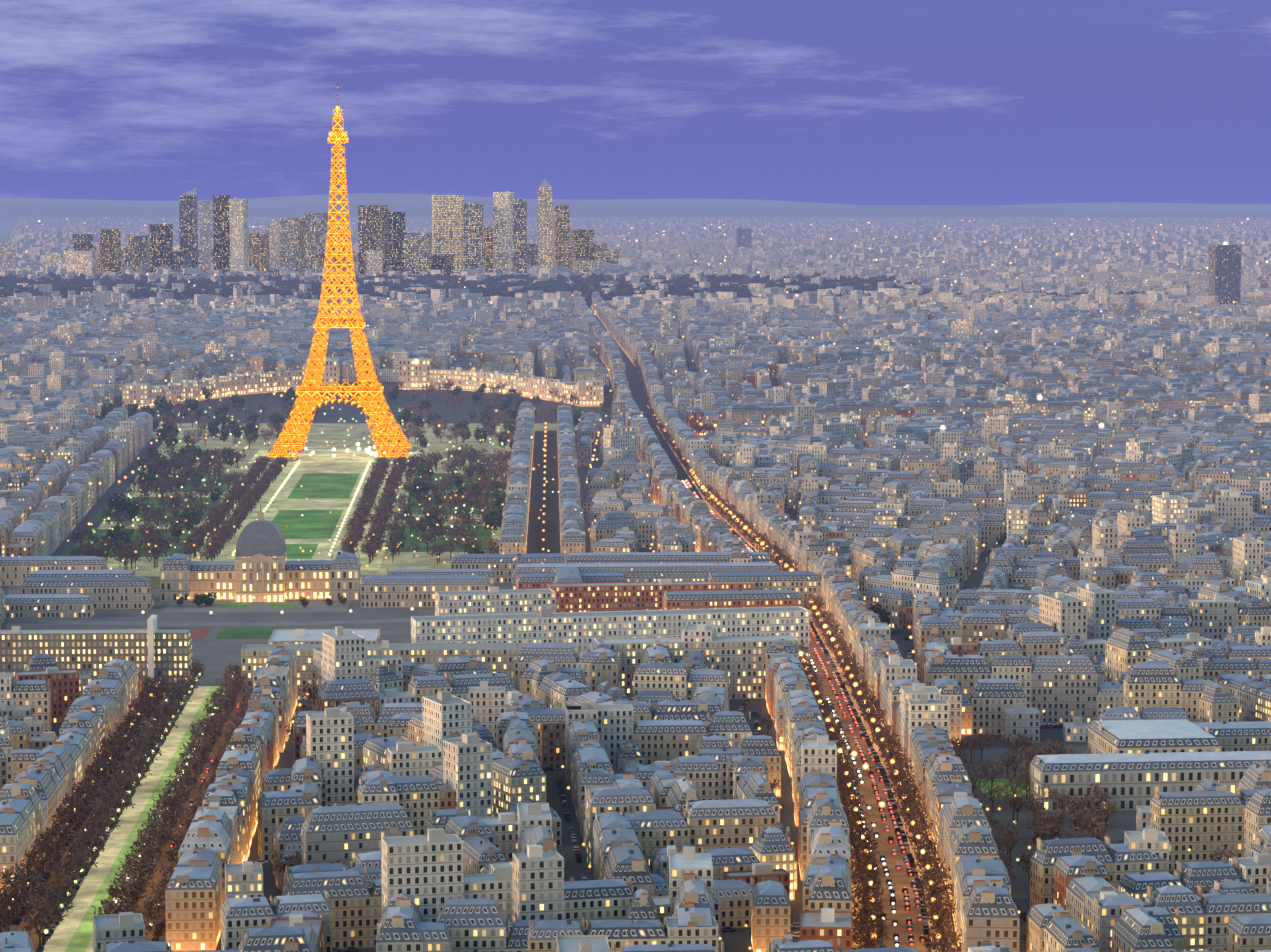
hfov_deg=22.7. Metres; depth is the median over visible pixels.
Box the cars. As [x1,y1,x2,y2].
[7,480,1061,951]
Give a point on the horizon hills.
(411, 206)
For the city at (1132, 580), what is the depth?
1441.23 m
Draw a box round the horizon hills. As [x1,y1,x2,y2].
[0,193,1270,221]
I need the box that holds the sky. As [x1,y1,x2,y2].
[0,0,1270,205]
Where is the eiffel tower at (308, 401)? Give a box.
[261,84,416,461]
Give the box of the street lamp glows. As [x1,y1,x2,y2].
[10,220,1269,948]
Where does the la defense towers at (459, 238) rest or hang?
on the ground
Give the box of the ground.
[0,222,1173,951]
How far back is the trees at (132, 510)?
2836.42 m
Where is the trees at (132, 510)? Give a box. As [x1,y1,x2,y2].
[95,376,1006,624]
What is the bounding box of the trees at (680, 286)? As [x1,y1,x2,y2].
[0,271,1171,304]
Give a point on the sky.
(851, 102)
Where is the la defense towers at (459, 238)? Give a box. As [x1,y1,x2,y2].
[46,179,619,275]
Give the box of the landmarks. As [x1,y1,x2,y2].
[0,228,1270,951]
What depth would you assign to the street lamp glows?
2213.71 m
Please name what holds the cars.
on the ground
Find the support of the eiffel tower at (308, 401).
on the ground
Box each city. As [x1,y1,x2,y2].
[0,217,1270,318]
[0,300,1270,951]
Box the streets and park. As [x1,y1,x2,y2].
[1,423,1135,951]
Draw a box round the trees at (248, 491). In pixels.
[0,351,1238,951]

